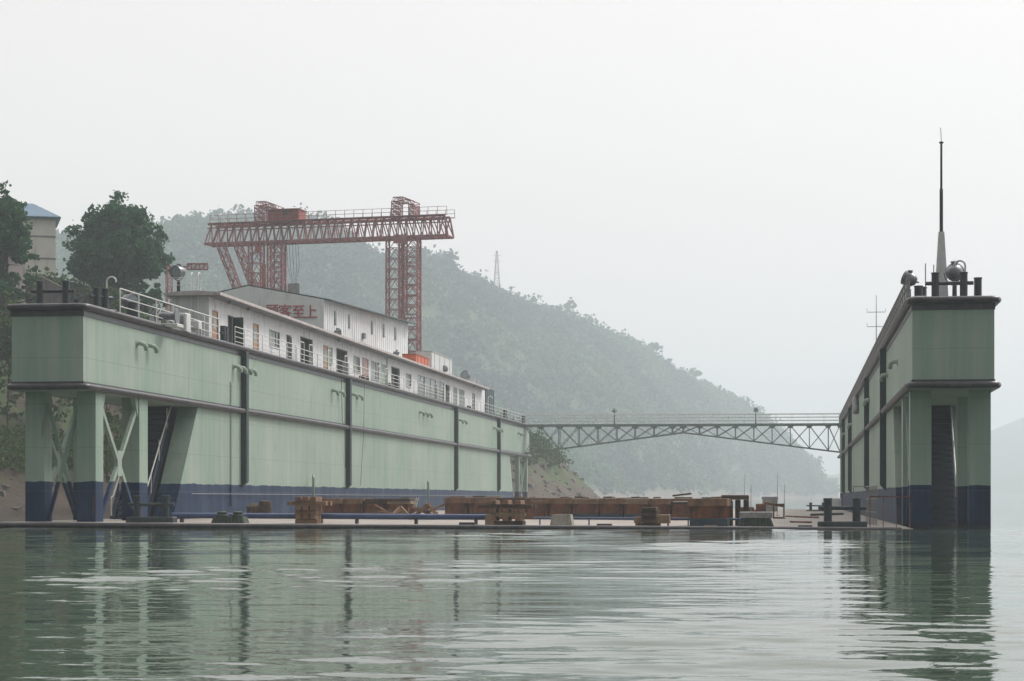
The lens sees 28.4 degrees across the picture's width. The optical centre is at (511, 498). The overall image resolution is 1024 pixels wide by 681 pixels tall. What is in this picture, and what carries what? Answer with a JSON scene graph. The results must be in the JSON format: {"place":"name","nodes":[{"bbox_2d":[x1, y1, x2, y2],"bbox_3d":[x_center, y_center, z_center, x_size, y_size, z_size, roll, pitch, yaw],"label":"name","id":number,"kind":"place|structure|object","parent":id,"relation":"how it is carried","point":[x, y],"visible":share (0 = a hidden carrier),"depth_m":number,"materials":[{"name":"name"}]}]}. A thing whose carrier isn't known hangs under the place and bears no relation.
{"place":"outdoors","nodes":[
{"label":"outdoors","id":0,"kind":"place"},
{"bbox_2d":[191,320,201,335],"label":"deck bench","id":1,"kind":"object","parent":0,"point":[196,325],"visible":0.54,"depth_m":109.72,"materials":[{"name":"white paint"}]},
{"bbox_2d":[0,282,599,513],"bbox_3d":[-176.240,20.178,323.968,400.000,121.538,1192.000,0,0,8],"label":"river bank","id":2,"kind":"structure","parent":0,"point":[15,494],"depth_m":199.82,"materials":[{"name":"plant"}]},
{"bbox_2d":[0,290,23,424],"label":"shrub","id":3,"kind":"object","parent":2,"relation":"on","point":[5,338],"visible":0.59,"depth_m":188.81,"materials":[{"name":"green plant"}]},
{"bbox_2d":[0,250,27,307],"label":"concrete hut","id":4,"kind":"object","parent":2,"relation":"on","point":[18,268],"visible":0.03,"depth_m":204.43,"materials":[{"name":"concrete"}]},
{"bbox_2d":[0,180,39,360],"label":"broadleaf tree","id":5,"kind":"object","parent":2,"relation":"on","point":[14,239],"visible":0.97,"depth_m":199.07,"materials":[{"name":"green plant"}]},
{"bbox_2d":[21,273,37,303],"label":"shrub","id":6,"kind":"object","parent":2,"relation":"on","point":[27,296],"visible":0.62,"depth_m":202.75,"materials":[{"name":"green plant"}]},
{"bbox_2d":[22,203,60,277],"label":"bank house","id":7,"kind":"structure","parent":2,"relation":"on","point":[43,230],"depth_m":239.65,"materials":[{"name":"paint"}]},
{"bbox_2d":[42,276,61,302],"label":"retaining wall","id":8,"kind":"structure","parent":2,"relation":"on","point":[52,297],"depth_m":190.00,"materials":[{"name":"concrete"}]},
{"bbox_2d":[0,422,121,473],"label":"bank grass","id":9,"kind":"structure","parent":2,"relation":"on","point":[14,446],"depth_m":187.70,"materials":[{"name":"green plant"}]},
{"bbox_2d":[100,285,124,482],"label":"shrub","id":10,"kind":"object","parent":2,"relation":"on","point":[109,416],"visible":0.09,"depth_m":197.54,"materials":[{"name":"green plant"}]},
{"bbox_2d":[61,190,177,313],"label":"broadleaf tree","id":11,"kind":"object","parent":2,"relation":"on","point":[116,242],"visible":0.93,"depth_m":223.15,"materials":[{"name":"green plant"}]},
{"bbox_2d":[140,282,166,322],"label":"broadleaf tree","id":12,"kind":"object","parent":2,"relation":"on","point":[154,292],"visible":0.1,"depth_m":204.86,"materials":[{"name":"green plant"}]},
{"bbox_2d":[165,263,207,322],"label":"jib crane","id":13,"kind":"object","parent":2,"relation":"on","point":[170,277],"visible":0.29,"depth_m":201.02,"materials":[{"name":"red paint"}]},
{"bbox_2d":[0,265,573,468],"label":"scrub","id":14,"kind":"object","parent":2,"relation":"on","point":[77,296],"visible":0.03,"depth_m":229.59,"materials":[{"name":"green plant"}]},
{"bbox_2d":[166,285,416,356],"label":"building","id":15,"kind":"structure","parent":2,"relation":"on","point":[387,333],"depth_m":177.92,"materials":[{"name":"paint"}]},
{"bbox_2d":[0,379,596,510],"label":"rubble","id":16,"kind":"object","parent":2,"relation":"on","point":[5,487],"visible":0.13,"depth_m":336.63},
{"bbox_2d":[204,196,454,353],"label":"gantry crane","id":17,"kind":"object","parent":2,"relation":"on","point":[287,217],"visible":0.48,"depth_m":262.85,"materials":[{"name":"red paint"}]},
{"bbox_2d":[58,239,837,499],"bbox_3d":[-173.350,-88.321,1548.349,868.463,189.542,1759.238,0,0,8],"label":"hillside","id":18,"kind":"structure","parent":0,"point":[433,310],"depth_m":1338.31,"materials":[{"name":"plant"}]},
{"bbox_2d":[56,203,839,499],"bbox_3d":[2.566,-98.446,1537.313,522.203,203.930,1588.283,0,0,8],"label":"forest","id":19,"kind":"object","parent":18,"relation":"on","point":[516,314],"visible":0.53,"depth_m":1355.40,"materials":[{"name":"green plant"}]},
{"bbox_2d":[441,248,458,261],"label":"ridge tree","id":20,"kind":"object","parent":18,"relation":"on","point":[450,255],"visible":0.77,"depth_m":1495.53,"materials":[{"name":"green plant"}]},
{"bbox_2d":[493,251,500,284],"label":"transmission tower","id":21,"kind":"structure","parent":18,"relation":"on","point":[496,260],"depth_m":1562.76,"materials":[{"name":"metal"}]},
{"bbox_2d":[564,297,576,313],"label":"ridge tree","id":22,"kind":"object","parent":18,"relation":"on","point":[574,305],"visible":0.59,"depth_m":1664.35,"materials":[{"name":"green plant"}]},
{"bbox_2d":[647,342,662,351],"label":"ridge tree","id":23,"kind":"object","parent":18,"relation":"on","point":[655,345],"visible":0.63,"depth_m":1805.99,"materials":[{"name":"green plant"}]},
{"bbox_2d":[687,368,701,376],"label":"ridge tree","id":24,"kind":"object","parent":18,"relation":"on","point":[696,372],"visible":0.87,"depth_m":1913.95,"materials":[{"name":"green plant"}]},
{"bbox_2d":[0,499,1023,680],"bbox_3d":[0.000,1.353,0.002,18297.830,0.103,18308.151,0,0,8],"label":"river water","id":25,"kind":"structure","parent":0,"point":[939,603],"depth_m":25.85,"materials":[{"name":"green liquid"}]},
{"bbox_2d":[0,296,1000,529],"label":"floating dock","id":26,"kind":"object","parent":25,"relation":"on","point":[211,425],"visible":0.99,"depth_m":106.66,"materials":[{"name":"paint"}]},
{"bbox_2d":[31,280,74,302],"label":"bollard","id":27,"kind":"object","parent":26,"relation":"on","point":[40,290],"visible":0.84,"depth_m":94.48,"materials":[{"name":"metal"}]},
{"bbox_2d":[89,287,116,311],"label":"bollard","id":28,"kind":"object","parent":26,"relation":"on","point":[96,296],"visible":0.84,"depth_m":96.32,"materials":[{"name":"metal"}]},
{"bbox_2d":[121,291,137,308],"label":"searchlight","id":29,"kind":"object","parent":26,"relation":"on","point":[131,296],"visible":0.46,"depth_m":105.57,"materials":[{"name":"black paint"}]},
{"bbox_2d":[126,302,137,316],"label":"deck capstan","id":30,"kind":"object","parent":26,"relation":"on","point":[132,305],"visible":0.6,"depth_m":100.94,"materials":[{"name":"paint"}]},
{"bbox_2d":[126,495,176,521],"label":"bollard","id":31,"kind":"object","parent":26,"relation":"on","point":[137,504],"visible":1,"depth_m":93.25,"materials":[{"name":"metal"}]},
{"bbox_2d":[147,300,183,327],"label":"winch","id":32,"kind":"object","parent":26,"relation":"on","point":[175,315],"visible":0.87,"depth_m":104.33,"materials":[{"name":"white paint"}]},
{"bbox_2d":[119,288,218,338],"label":"railing","id":33,"kind":"object","parent":26,"relation":"on","point":[156,316],"visible":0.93,"depth_m":103.65,"materials":[{"name":"metal"}]},
{"bbox_2d":[167,313,190,331],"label":"deck locker","id":34,"kind":"object","parent":26,"relation":"on","point":[185,319],"visible":0.43,"depth_m":107.13,"materials":[{"name":"white paint"}]},
{"bbox_2d":[190,272,200,319],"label":"ladder","id":35,"kind":"object","parent":26,"relation":"on","point":[193,289],"visible":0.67,"depth_m":116.69,"materials":[{"name":"metal"}]},
{"bbox_2d":[219,326,228,341],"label":"bollard","id":36,"kind":"object","parent":26,"relation":"on","point":[223,332],"visible":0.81,"depth_m":116.64,"materials":[{"name":"metal"}]},
{"bbox_2d":[211,511,248,522],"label":"ribbed mooring saddle","id":37,"kind":"object","parent":26,"relation":"on","point":[224,517],"visible":0.98,"depth_m":93.14,"materials":[{"name":"green metal"}]},
{"bbox_2d":[247,500,272,512],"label":"rusty machine","id":38,"kind":"object","parent":26,"relation":"on","point":[264,506],"visible":0.65,"depth_m":114.16,"materials":[{"name":"metal"}]},
{"bbox_2d":[234,326,295,359],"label":"railing","id":39,"kind":"object","parent":26,"relation":"on","point":[271,351],"visible":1,"depth_m":123.79,"materials":[{"name":"metal"}]},
{"bbox_2d":[287,497,331,522],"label":"timber crib","id":40,"kind":"object","parent":26,"relation":"on","point":[310,505],"visible":1,"depth_m":92.97,"materials":[{"name":"wood"}]},
{"bbox_2d":[164,290,489,411],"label":"deckhouse","id":41,"kind":"object","parent":26,"relation":"on","point":[230,312],"visible":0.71,"depth_m":142.97,"materials":[{"name":"white paint"}]},
{"bbox_2d":[170,264,185,291],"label":"searchlight","id":42,"kind":"object","parent":41,"relation":"on","point":[177,270],"visible":1,"depth_m":117.28,"materials":[{"name":"black paint"}]},
{"bbox_2d":[212,310,217,338],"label":"door","id":43,"kind":"structure","parent":41,"relation":"in","point":[214,313],"depth_m":117.97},
{"bbox_2d":[233,317,242,345],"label":"open door","id":44,"kind":"structure","parent":41,"relation":"in","point":[237,321],"depth_m":121.78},
{"bbox_2d":[253,323,258,349],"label":"door","id":45,"kind":"structure","parent":41,"relation":"in","point":[255,326],"depth_m":127.06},
{"bbox_2d":[269,329,279,348],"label":"window","id":46,"kind":"structure","parent":41,"relation":"in","point":[274,334],"depth_m":131.45,"materials":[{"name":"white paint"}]},
{"bbox_2d":[291,337,294,359],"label":"open door","id":47,"kind":"structure","parent":41,"relation":"in","point":[292,339],"depth_m":135.59,"materials":[{"name":"white paint"}]},
{"bbox_2d":[323,345,327,368],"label":"door","id":48,"kind":"structure","parent":41,"relation":"in","point":[325,348],"depth_m":145.61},
{"bbox_2d":[353,355,359,373],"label":"window","id":49,"kind":"structure","parent":41,"relation":"in","point":[356,360],"depth_m":155.83,"materials":[{"name":"glass"}]},
{"bbox_2d":[362,357,368,375],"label":"door","id":50,"kind":"structure","parent":41,"relation":"in","point":[365,362],"depth_m":159.06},
{"bbox_2d":[371,360,379,381],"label":"window","id":51,"kind":"structure","parent":41,"relation":"in","point":[374,364],"depth_m":162.08,"materials":[{"name":"glass"}]},
{"bbox_2d":[406,373,411,387],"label":"window","id":52,"kind":"structure","parent":41,"relation":"in","point":[408,376],"depth_m":176.58,"materials":[{"name":"glass"}]},
{"bbox_2d":[402,354,429,365],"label":"roof tank","id":53,"kind":"object","parent":41,"relation":"on","point":[418,358],"visible":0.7,"depth_m":183.93,"materials":[{"name":"metal"}]},
{"bbox_2d":[418,374,424,395],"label":"window","id":54,"kind":"structure","parent":41,"relation":"in","point":[420,377],"depth_m":182.39,"materials":[{"name":"glass"}]},
{"bbox_2d":[425,377,435,398],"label":"window","id":55,"kind":"structure","parent":41,"relation":"in","point":[428,381],"depth_m":187.19,"materials":[{"name":"glass"}]},
{"bbox_2d":[416,351,451,373],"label":"roof cabin","id":56,"kind":"object","parent":41,"relation":"on","point":[438,361],"visible":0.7,"depth_m":195.50,"materials":[{"name":"metal"}]},
{"bbox_2d":[437,381,443,399],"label":"window","id":57,"kind":"structure","parent":41,"relation":"in","point":[439,385],"depth_m":191.96,"materials":[{"name":"glass"}]},
{"bbox_2d":[461,370,469,379],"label":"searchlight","id":58,"kind":"object","parent":41,"relation":"on","point":[465,374],"visible":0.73,"depth_m":207.07,"materials":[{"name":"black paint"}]},
{"bbox_2d":[171,513,485,524],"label":"blue pipe","id":59,"kind":"object","parent":26,"relation":"on","point":[414,517],"visible":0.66,"depth_m":93.72,"materials":[{"name":"metal"}]},
{"bbox_2d":[322,498,342,512],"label":"keel block","id":60,"kind":"object","parent":26,"relation":"on","point":[336,506],"depth_m":114.44,"materials":[{"name":"wood"}]},
{"bbox_2d":[296,347,386,384],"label":"railing","id":61,"kind":"object","parent":26,"relation":"on","point":[340,365],"visible":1,"depth_m":143.90,"materials":[{"name":"metal"}]},
{"bbox_2d":[342,498,370,513],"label":"keel block","id":62,"kind":"object","parent":26,"relation":"on","point":[353,505],"depth_m":114.46,"materials":[{"name":"wood"}]},
{"bbox_2d":[363,499,387,513],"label":"keel block","id":63,"kind":"object","parent":26,"relation":"on","point":[369,507],"depth_m":114.45,"materials":[{"name":"wood"}]},
{"bbox_2d":[386,497,416,513],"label":"keel block","id":64,"kind":"object","parent":26,"relation":"on","point":[395,504],"depth_m":113.92,"materials":[{"name":"wood"}]},
{"bbox_2d":[372,503,446,513],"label":"timber heap","id":65,"kind":"object","parent":26,"relation":"on","point":[429,508],"visible":0.56,"depth_m":110.40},
{"bbox_2d":[387,373,445,400],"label":"railing","id":66,"kind":"object","parent":26,"relation":"on","point":[416,388],"visible":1,"depth_m":175.02,"materials":[{"name":"metal"}]},
{"bbox_2d":[444,496,468,513],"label":"keel block","id":67,"kind":"object","parent":26,"relation":"on","point":[457,506],"depth_m":116.49,"materials":[{"name":"wood"}]},
{"bbox_2d":[459,522,475,524],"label":"deck chock","id":68,"kind":"object","parent":26,"relation":"on","point":[467,523],"visible":1,"depth_m":91.08,"materials":[{"name":"black paint"}]},
{"bbox_2d":[467,496,502,513],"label":"keel block","id":69,"kind":"object","parent":26,"relation":"on","point":[474,502],"depth_m":116.21,"materials":[{"name":"wood"}]},
{"bbox_2d":[447,392,522,420],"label":"railing","id":70,"kind":"object","parent":26,"relation":"on","point":[484,406],"visible":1,"depth_m":211.91,"materials":[{"name":"metal"}]},
{"bbox_2d":[484,389,493,414],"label":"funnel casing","id":71,"kind":"object","parent":26,"relation":"on","point":[489,400],"visible":0.37,"depth_m":223.53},
{"bbox_2d":[485,514,493,524],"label":"timber baulk","id":72,"kind":"object","parent":26,"relation":"on","point":[489,519],"visible":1,"depth_m":91.56,"materials":[{"name":"wood"}]},
{"bbox_2d":[478,500,535,524],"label":"timber crib","id":73,"kind":"object","parent":26,"relation":"on","point":[506,505],"visible":0.98,"depth_m":91.56,"materials":[{"name":"wood"}]},
{"bbox_2d":[497,497,529,518],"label":"keel block","id":74,"kind":"object","parent":26,"relation":"on","point":[513,499],"depth_m":116.18,"materials":[{"name":"metal"}]},
{"bbox_2d":[525,498,549,518],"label":"keel block","id":75,"kind":"object","parent":26,"relation":"on","point":[542,509],"depth_m":115.93,"materials":[{"name":"wood"}]},
{"bbox_2d":[548,497,571,516],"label":"keel block","id":76,"kind":"object","parent":26,"relation":"on","point":[561,505],"depth_m":115.72,"materials":[{"name":"wood"}]},
{"bbox_2d":[550,514,573,524],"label":"concrete block","id":77,"kind":"object","parent":26,"relation":"on","point":[561,519],"depth_m":91.03,"materials":[{"name":"concrete"}]},
{"bbox_2d":[572,496,599,519],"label":"keel block","id":78,"kind":"object","parent":26,"relation":"on","point":[585,507],"depth_m":115.67,"materials":[{"name":"wood"}]},
{"bbox_2d":[599,496,627,519],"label":"keel block","id":79,"kind":"object","parent":26,"relation":"on","point":[610,506],"depth_m":115.57,"materials":[{"name":"wood"}]},
{"bbox_2d":[533,517,740,525],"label":"thin pipe","id":80,"kind":"object","parent":26,"relation":"on","point":[622,518],"visible":0.57,"depth_m":92.65,"materials":[{"name":"metal"}]},
{"bbox_2d":[623,497,651,516],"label":"keel block","id":81,"kind":"object","parent":26,"relation":"on","point":[632,509],"depth_m":114.98,"materials":[{"name":"wood"}]},
{"bbox_2d":[634,517,640,525],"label":"timber baulk","id":82,"kind":"object","parent":26,"relation":"on","point":[637,521],"visible":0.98,"depth_m":90.72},
{"bbox_2d":[640,507,659,525],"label":"timber crib","id":83,"kind":"object","parent":26,"relation":"on","point":[648,514],"visible":0.99,"depth_m":90.52,"materials":[{"name":"wood"}]},
{"bbox_2d":[647,497,672,514],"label":"keel block","id":84,"kind":"object","parent":26,"relation":"on","point":[663,506],"depth_m":114.90,"materials":[{"name":"wood"}]},
{"bbox_2d":[654,514,670,525],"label":"timber baulk","id":85,"kind":"object","parent":26,"relation":"on","point":[663,518],"visible":0.86,"depth_m":90.57,"materials":[{"name":"wood"}]},
{"bbox_2d":[671,497,691,517],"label":"keel block","id":86,"kind":"object","parent":26,"relation":"on","point":[680,509],"depth_m":114.91,"materials":[{"name":"wood"}]},
{"bbox_2d":[525,413,839,453],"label":"footbridge","id":87,"kind":"object","parent":26,"relation":"attached to","point":[671,426],"visible":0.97,"depth_m":240.74,"materials":[{"name":"green paint"}]},
{"bbox_2d":[687,496,731,525],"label":"keel block","id":88,"kind":"object","parent":26,"relation":"on","point":[709,511],"depth_m":90.38,"materials":[{"name":"wood"}]},
{"bbox_2d":[721,495,748,525],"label":"timber trestle","id":89,"kind":"object","parent":26,"relation":"on","point":[739,498],"visible":0.7,"depth_m":93.61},
{"bbox_2d":[738,512,773,526],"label":"ribbed mooring saddle","id":90,"kind":"object","parent":26,"relation":"on","point":[755,519],"visible":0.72,"depth_m":89.73,"materials":[{"name":"green metal"}]},
{"bbox_2d":[741,502,782,511],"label":"scrap pile","id":91,"kind":"object","parent":26,"relation":"on","point":[760,507],"visible":0.47,"depth_m":119.21,"materials":[{"name":"metal"}]},
{"bbox_2d":[762,497,776,511],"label":"vent block","id":92,"kind":"structure","parent":26,"relation":"on","point":[770,500],"depth_m":194.45,"materials":[{"name":"wood"}]},
{"bbox_2d":[785,515,818,517],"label":"steel rod","id":93,"kind":"object","parent":26,"relation":"on","point":[803,516],"visible":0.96,"depth_m":133.83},
{"bbox_2d":[806,502,823,510],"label":"bollard","id":94,"kind":"object","parent":26,"relation":"on","point":[810,505],"visible":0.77,"depth_m":202.65,"materials":[{"name":"metal"}]},
{"bbox_2d":[810,513,843,515],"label":"steel rod","id":95,"kind":"object","parent":26,"relation":"on","point":[816,514],"visible":0.69,"depth_m":150.99,"materials":[{"name":"paint"}]},
{"bbox_2d":[823,498,840,505],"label":"deck cabinet","id":96,"kind":"object","parent":26,"relation":"on","point":[836,501],"visible":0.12,"depth_m":233.05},
{"bbox_2d":[817,498,866,526],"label":"bollard","id":97,"kind":"object","parent":26,"relation":"on","point":[856,507],"visible":0.99,"depth_m":88.91,"materials":[{"name":"metal"}]},
{"bbox_2d":[839,366,863,421],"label":"railing","id":98,"kind":"object","parent":26,"relation":"on","point":[857,383],"visible":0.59,"depth_m":177.30,"materials":[{"name":"metal"}]},
{"bbox_2d":[852,395,858,413],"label":"hanging fender","id":99,"kind":"object","parent":26,"relation":"hanging from","point":[855,404],"visible":0.94,"depth_m":165.42,"materials":[{"name":"paint"}]},
{"bbox_2d":[853,485,876,525],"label":"fence","id":100,"kind":"object","parent":26,"relation":"on","point":[866,511],"visible":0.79,"depth_m":99.91,"materials":[{"name":"metal"}]},
{"bbox_2d":[867,295,885,339],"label":"antenna","id":101,"kind":"object","parent":26,"relation":"on","point":[876,326],"visible":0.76,"depth_m":137.85,"materials":[{"name":"grey metal"}]},
{"bbox_2d":[864,274,909,374],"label":"railing","id":102,"kind":"object","parent":26,"relation":"on","point":[904,294],"visible":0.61,"depth_m":107.02,"materials":[{"name":"metal"}]},
{"bbox_2d":[870,496,909,527],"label":"fence","id":103,"kind":"object","parent":26,"relation":"on","point":[896,507],"visible":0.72,"depth_m":88.39,"materials":[{"name":"metal"}]},
{"bbox_2d":[901,270,918,296],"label":"searchlight","id":104,"kind":"object","parent":26,"relation":"on","point":[913,279],"visible":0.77,"depth_m":90.69,"materials":[{"name":"black paint"}]},
{"bbox_2d":[914,285,926,295],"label":"bollard","id":105,"kind":"object","parent":26,"relation":"on","point":[919,290],"visible":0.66,"depth_m":91.10,"materials":[{"name":"metal"}]},
{"bbox_2d":[936,128,947,295],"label":"mast","id":106,"kind":"object","parent":26,"relation":"on","point":[941,266],"visible":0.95,"depth_m":92.99,"materials":[{"name":"metal"}]},
{"bbox_2d":[926,272,973,295],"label":"bollard","id":107,"kind":"object","parent":26,"relation":"on","point":[963,283],"visible":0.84,"depth_m":88.70,"materials":[{"name":"metal"}]},
{"bbox_2d":[944,261,963,295],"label":"searchlight","id":108,"kind":"object","parent":26,"relation":"on","point":[952,273],"visible":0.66,"depth_m":91.36,"materials":[{"name":"black paint"}]},
{"bbox_2d":[973,277,981,295],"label":"bollard post","id":109,"kind":"object","parent":26,"relation":"on","point":[977,286],"visible":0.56,"depth_m":89.05,"materials":[{"name":"metal"}]},
{"bbox_2d":[0,0,1023,475],"label":"sky","id":110,"kind":"structure","parent":0,"point":[733,187],"materials":[{"name":"white"}]},
{"bbox_2d":[825,418,1023,498],"bbox_3d":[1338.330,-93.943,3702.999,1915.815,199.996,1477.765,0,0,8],"label":"hills","id":111,"kind":"structure","parent":0,"point":[1007,461],"depth_m":3387.89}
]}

